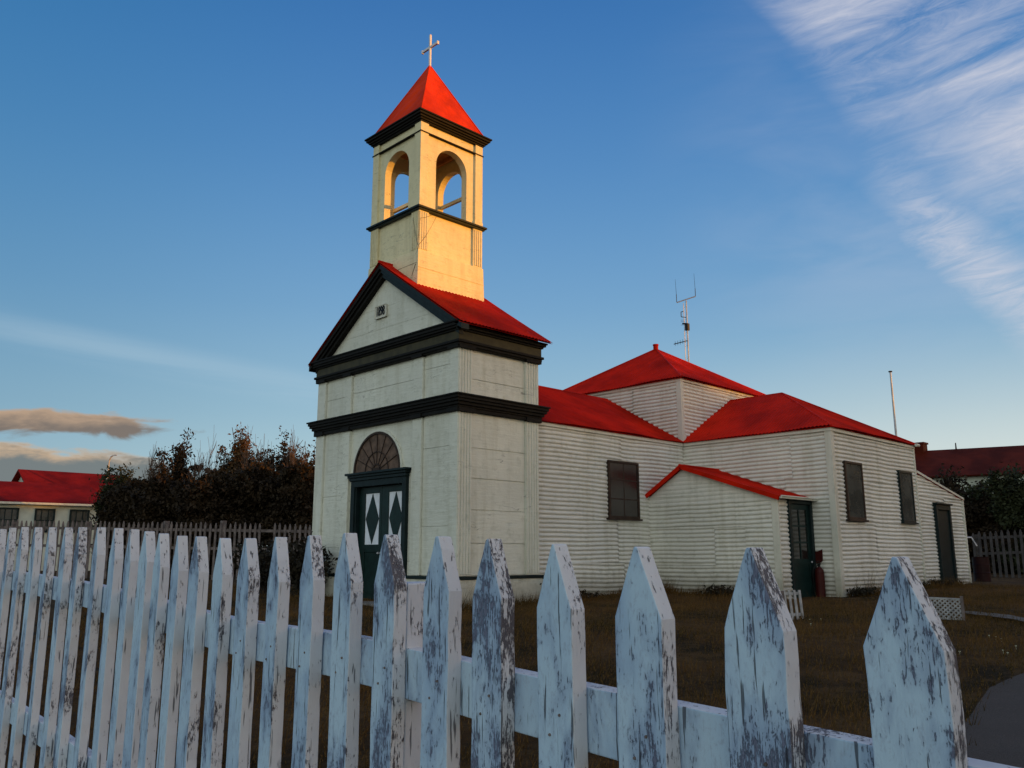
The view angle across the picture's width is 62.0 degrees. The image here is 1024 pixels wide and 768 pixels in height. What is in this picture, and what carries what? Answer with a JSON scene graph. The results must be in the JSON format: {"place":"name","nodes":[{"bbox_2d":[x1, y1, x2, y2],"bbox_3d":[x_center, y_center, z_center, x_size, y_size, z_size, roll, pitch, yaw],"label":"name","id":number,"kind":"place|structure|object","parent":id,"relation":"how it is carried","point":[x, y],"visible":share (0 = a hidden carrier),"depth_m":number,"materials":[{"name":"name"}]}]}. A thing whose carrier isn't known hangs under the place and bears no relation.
{"place":"outdoors","nodes":[
{"label":"outdoors","id":0,"kind":"place"},
{"bbox_2d":[0,568,1023,767],"bbox_3d":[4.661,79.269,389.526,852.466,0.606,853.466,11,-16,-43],"label":"ground","id":1,"kind":"structure","parent":0,"point":[527,762],"depth_m":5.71,"materials":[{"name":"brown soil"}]},
{"bbox_2d":[0,481,99,570],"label":"house","id":2,"kind":"structure","parent":1,"relation":"on","point":[28,502],"depth_m":29.27,"materials":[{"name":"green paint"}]},
{"bbox_2d":[0,507,19,531],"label":"window","id":3,"kind":"structure","parent":2,"relation":"in","point":[6,513],"depth_m":28.31,"materials":[{"name":"black glass"}]},
{"bbox_2d":[34,508,55,531],"bbox_3d":[-15.882,4.632,28.919,0.619,0.800,0.050,8,-14,-36],"label":"window","id":4,"kind":"structure","parent":2,"relation":"in","point":[41,514],"depth_m":28.95,"materials":[{"name":"black glass"}]},
{"bbox_2d":[69,509,89,532],"bbox_3d":[-15.030,4.760,29.555,0.626,0.800,0.050,8,-14,-36],"label":"window","id":5,"kind":"structure","parent":2,"relation":"in","point":[77,515],"depth_m":29.57,"materials":[{"name":"black glass"}]},
{"bbox_2d":[12,469,114,492],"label":"house","id":6,"kind":"structure","parent":1,"relation":"on","point":[37,476],"depth_m":33.98,"materials":[{"name":"red metal"}]},
{"bbox_2d":[89,462,139,571],"bbox_3d":[-12.715,4.219,27.031,1.738,3.522,1.884,11,-16,-43],"label":"tree","id":7,"kind":"object","parent":1,"relation":"on","point":[120,477],"visible":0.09,"depth_m":26.77,"materials":[{"name":"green plant"}]},
{"bbox_2d":[88,474,149,571],"bbox_3d":[-10.834,4.012,24.282,2.220,2.865,2.194,11,-16,-43],"label":"shrub","id":8,"kind":"object","parent":1,"relation":"on","point":[115,501],"visible":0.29,"depth_m":23.92,"materials":[{"name":"green plant"}]},
{"bbox_2d":[142,441,166,479],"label":"bare tree","id":9,"kind":"object","parent":1,"relation":"on","point":[149,469],"visible":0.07,"depth_m":25.57,"materials":[{"name":"plant"}]},
{"bbox_2d":[0,519,311,579],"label":"picket fence","id":10,"kind":"object","parent":1,"relation":"on","point":[222,530],"visible":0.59,"depth_m":18.67,"materials":[{"name":"grey wood"}]},
{"bbox_2d":[122,472,191,571],"bbox_3d":[-9.702,3.852,23.417,2.216,2.858,2.029,11,-16,-43],"label":"shrub","id":11,"kind":"object","parent":1,"relation":"on","point":[149,501],"visible":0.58,"depth_m":22.98,"materials":[{"name":"green plant"}]},
{"bbox_2d":[146,427,203,532],"bbox_3d":[-9.902,3.374,24.848,1.767,4.268,1.612,11,-16,-43],"label":"tree","id":12,"kind":"object","parent":1,"relation":"on","point":[177,465],"visible":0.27,"depth_m":24.86,"materials":[{"name":"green plant"}]},
{"bbox_2d":[184,436,226,480],"bbox_3d":[-9.045,3.321,24.845,1.225,4.339,1.202,0,-11,-2],"label":"bare tree","id":13,"kind":"object","parent":1,"relation":"on","point":[200,472],"visible":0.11,"depth_m":24.95,"materials":[{"name":"plant"}]},
{"bbox_2d":[165,467,245,574],"bbox_3d":[-8.120,3.703,22.853,2.359,2.962,1.905,7,-13,-32],"label":"shrub","id":14,"kind":"object","parent":1,"relation":"on","point":[204,498],"visible":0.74,"depth_m":22.56,"materials":[{"name":"green plant"}]},
{"bbox_2d":[203,422,258,544],"bbox_3d":[-8.310,3.320,25.375,1.830,4.536,1.749,11,-16,-43],"label":"tree","id":15,"kind":"object","parent":1,"relation":"on","point":[233,461],"visible":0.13,"depth_m":25.35,"materials":[{"name":"brown plant"}]},
{"bbox_2d":[216,459,281,574],"bbox_3d":[-7.034,3.631,23.218,2.142,3.204,2.381,-5,-12,22],"label":"shrub","id":16,"kind":"object","parent":1,"relation":"on","point":[260,484],"visible":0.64,"depth_m":22.86,"materials":[{"name":"green plant"}]},
{"bbox_2d":[232,427,274,473],"bbox_3d":[-7.532,3.291,24.539,1.179,4.282,1.289,-1,-11,5],"label":"bare tree","id":17,"kind":"object","parent":1,"relation":"on","point":[246,457],"visible":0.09,"depth_m":24.60,"materials":[{"name":"plant"}]},
{"bbox_2d":[232,532,292,593],"bbox_3d":[-3.676,2.697,12.764,1.041,0.928,1.331,11,-16,-43],"label":"garden shrub","id":18,"kind":"object","parent":1,"relation":"on","point":[264,559],"visible":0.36,"depth_m":12.62,"materials":[{"name":"green plant"}]},
{"bbox_2d":[247,425,304,470],"bbox_3d":[-6.915,3.377,24.910,1.836,4.268,1.448,11,-16,-43],"label":"tree","id":19,"kind":"object","parent":1,"relation":"on","point":[276,458],"visible":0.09,"depth_m":25.01,"materials":[{"name":"brown plant"}]},
{"bbox_2d":[255,460,314,551],"bbox_3d":[-5.723,3.589,22.704,1.962,3.074,2.183,11,-16,-43],"label":"shrub","id":20,"kind":"object","parent":1,"relation":"on","point":[295,498],"visible":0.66,"depth_m":22.31,"materials":[{"name":"green plant"}]},
{"bbox_2d":[275,440,315,486],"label":"tree","id":21,"kind":"object","parent":1,"relation":"on","point":[312,461],"visible":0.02,"depth_m":24.44,"materials":[{"name":"brown plant"}]},
{"bbox_2d":[282,430,309,465],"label":"bare tree","id":22,"kind":"object","parent":1,"relation":"on","point":[293,449],"visible":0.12,"depth_m":24.15,"materials":[{"name":"plant"}]},
{"bbox_2d":[266,531,337,596],"bbox_3d":[-3.027,2.628,12.381,1.098,0.952,0.912,11,-16,-43],"label":"garden shrub","id":23,"kind":"object","parent":1,"relation":"on","point":[296,559],"visible":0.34,"depth_m":12.21,"materials":[{"name":"green plant"}]},
{"bbox_2d":[0,527,1018,767],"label":"picket fence","id":24,"kind":"object","parent":1,"relation":"on","point":[418,673],"visible":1,"depth_m":1.42,"materials":[{"name":"paint"}]},
{"bbox_2d":[580,589,606,598],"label":"garden shrub","id":25,"kind":"object","parent":1,"relation":"on","point":[587,594],"visible":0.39,"depth_m":11.84,"materials":[{"name":"green plant"}]},
{"bbox_2d":[306,34,976,606],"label":"church","id":26,"kind":"structure","parent":1,"relation":"on","point":[440,412],"depth_m":12.61,"materials":[{"name":"white wood"}]},
{"bbox_2d":[359,486,382,598],"bbox_3d":[-2.009,2.241,11.996,0.078,1.570,0.536,11,-16,-43],"label":"door leaf","id":27,"kind":"structure","parent":26,"relation":"in","point":[370,518],"depth_m":12.01,"materials":[{"name":"green paint"}]},
{"bbox_2d":[379,484,401,553],"bbox_3d":[-1.631,2.164,11.616,0.078,1.570,0.536,11,-16,-43],"label":"door leaf","id":28,"kind":"structure","parent":26,"relation":"in","point":[391,494],"depth_m":11.74,"materials":[{"name":"green paint"}]},
{"bbox_2d":[606,460,642,520],"bbox_3d":[1.716,1.645,13.112,0.810,0.898,0.095,11,-16,-43],"label":"window","id":29,"kind":"structure","parent":26,"relation":"in","point":[623,492],"depth_m":13.09,"materials":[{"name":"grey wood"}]},
{"bbox_2d":[675,280,695,361],"bbox_3d":[6.149,1.126,29.579,0.848,10.415,0.168,2,-12,-8],"label":"antenna mast","id":30,"kind":"object","parent":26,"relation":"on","point":[687,326],"visible":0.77,"depth_m":30.20,"materials":[{"name":"metal"}]},
{"bbox_2d":[815,550,822,562],"bbox_3d":[4.469,2.516,12.447,0.012,0.195,0.150,11,-16,-43],"label":"sign","id":31,"kind":"object","parent":26,"relation":"attached to","point":[819,555],"visible":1,"depth_m":12.42,"materials":[{"name":"red metal"}]},
{"bbox_2d":[842,460,868,521],"bbox_3d":[5.168,1.623,12.860,0.665,0.893,0.095,11,-16,-43],"label":"window","id":32,"kind":"structure","parent":26,"relation":"in","point":[853,471],"depth_m":12.84,"materials":[{"name":"grey wood"}]},
{"bbox_2d":[888,371,896,435],"bbox_3d":[9.020,2.033,19.830,0.090,4.792,0.086,11,-16,-43],"label":"flagpole","id":33,"kind":"object","parent":26,"relation":"on","point":[894,418],"visible":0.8,"depth_m":20.13,"materials":[{"name":"metal"}]},
{"bbox_2d":[896,470,918,523],"bbox_3d":[6.583,1.894,14.212,0.605,0.873,0.095,11,-16,-43],"label":"window","id":34,"kind":"structure","parent":26,"relation":"in","point":[905,480],"depth_m":14.18,"materials":[{"name":"brown wood"}]},
{"bbox_2d":[696,583,733,595],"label":"garden shrub","id":35,"kind":"object","parent":1,"relation":"on","point":[728,591],"visible":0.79,"depth_m":12.17,"materials":[{"name":"green plant"}]},
{"bbox_2d":[781,590,803,619],"bbox_3d":[2.741,2.256,8.684,0.593,0.316,0.066,6,-13,-27],"label":"slatted panel","id":36,"kind":"object","parent":1,"relation":"on","point":[794,593],"visible":0.3,"depth_m":8.77,"materials":[{"name":"grey wood"}]},
{"bbox_2d":[846,586,876,595],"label":"garden shrub","id":37,"kind":"object","parent":1,"relation":"on","point":[856,591],"visible":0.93,"depth_m":12.13,"materials":[{"name":"green plant"}]},
{"bbox_2d":[927,577,960,586],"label":"garden shrub","id":38,"kind":"object","parent":1,"relation":"on","point":[943,582],"visible":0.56,"depth_m":14.32,"materials":[{"name":"green plant"}]},
{"bbox_2d":[929,596,964,619],"bbox_3d":[4.411,2.299,8.716,0.029,0.265,0.450,7,-13,-30],"label":"lattice panel","id":39,"kind":"object","parent":1,"relation":"on","point":[960,603],"visible":0.54,"depth_m":8.65,"materials":[{"name":"grey wood"}]},
{"bbox_2d":[931,463,984,541],"bbox_3d":[12.345,3.813,24.121,2.066,3.144,2.411,1,-11,-7],"label":"tree","id":40,"kind":"object","parent":1,"relation":"on","point":[947,483],"visible":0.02,"depth_m":24.12,"materials":[{"name":"green plant"}]},
{"bbox_2d":[914,442,1023,490],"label":"house","id":41,"kind":"structure","parent":1,"relation":"on","point":[975,463],"depth_m":33.09,"materials":[{"name":"red metal"}]},
{"bbox_2d":[950,477,995,565],"bbox_3d":[13.100,3.991,23.879,2.247,2.698,1.998,11,-16,-43],"label":"tree","id":42,"kind":"object","parent":1,"relation":"on","point":[981,485],"visible":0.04,"depth_m":23.60,"materials":[{"name":"green plant"}]},
{"bbox_2d":[957,491,996,571],"bbox_3d":[12.376,4.117,23.786,2.312,2.405,2.632,-6,-13,28],"label":"shrub","id":43,"kind":"object","parent":1,"relation":"on","point":[971,518],"visible":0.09,"depth_m":23.02,"materials":[{"name":"green plant"}]},
{"bbox_2d":[972,557,991,581],"bbox_3d":[9.343,3.683,16.945,0.314,0.480,0.314,11,-16,-43],"label":"oil drum","id":44,"kind":"object","parent":1,"relation":"on","point":[981,570],"visible":0.98,"depth_m":16.83,"materials":[{"name":"red metal"}]},
{"bbox_2d":[947,609,1023,620],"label":"kerb","id":45,"kind":"structure","parent":1,"relation":"on","point":[1004,616],"depth_m":8.64,"materials":[{"name":"concrete"}]},
{"bbox_2d":[960,461,1023,573],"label":"tree","id":46,"kind":"object","parent":1,"relation":"on","point":[1006,493],"visible":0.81,"depth_m":22.29,"materials":[{"name":"green plant"}]},
{"bbox_2d":[972,529,1023,577],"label":"picket fence","id":47,"kind":"object","parent":1,"relation":"on","point":[977,549],"visible":0.77,"depth_m":19.66,"materials":[{"name":"grey wood"}]},
{"bbox_2d":[972,493,1023,573],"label":"shrub","id":48,"kind":"object","parent":1,"relation":"on","point":[992,525],"visible":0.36,"depth_m":22.59,"materials":[{"name":"green plant"}]},
{"bbox_2d":[0,0,1023,543],"label":"sky","id":49,"kind":"structure","parent":0,"point":[186,185],"materials":[{"name":"blue"}]},
{"bbox_2d":[462,574,964,611],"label":"tall grass","id":50,"kind":"structure","parent":0,"point":[670,590],"depth_m":12.37,"materials":[{"name":"green plant"}]},
{"bbox_2d":[965,673,1023,767],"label":"path","id":51,"kind":"structure","parent":0,"point":[997,733],"depth_m":4.14,"materials":[{"name":"concrete"}]},
{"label":"pavement","id":52,"kind":"structure","parent":0,"visible":0},
{"bbox_2d":[812,561,825,596],"bbox_3d":[4.437,2.834,12.306,0.132,0.545,0.158,11,-16,-43],"label":"fire extinguisher","id":53,"kind":"object","parent":52,"relation":"on","point":[820,581],"visible":0.86,"depth_m":12.25,"materials":[{"name":"red metal"}]}
]}

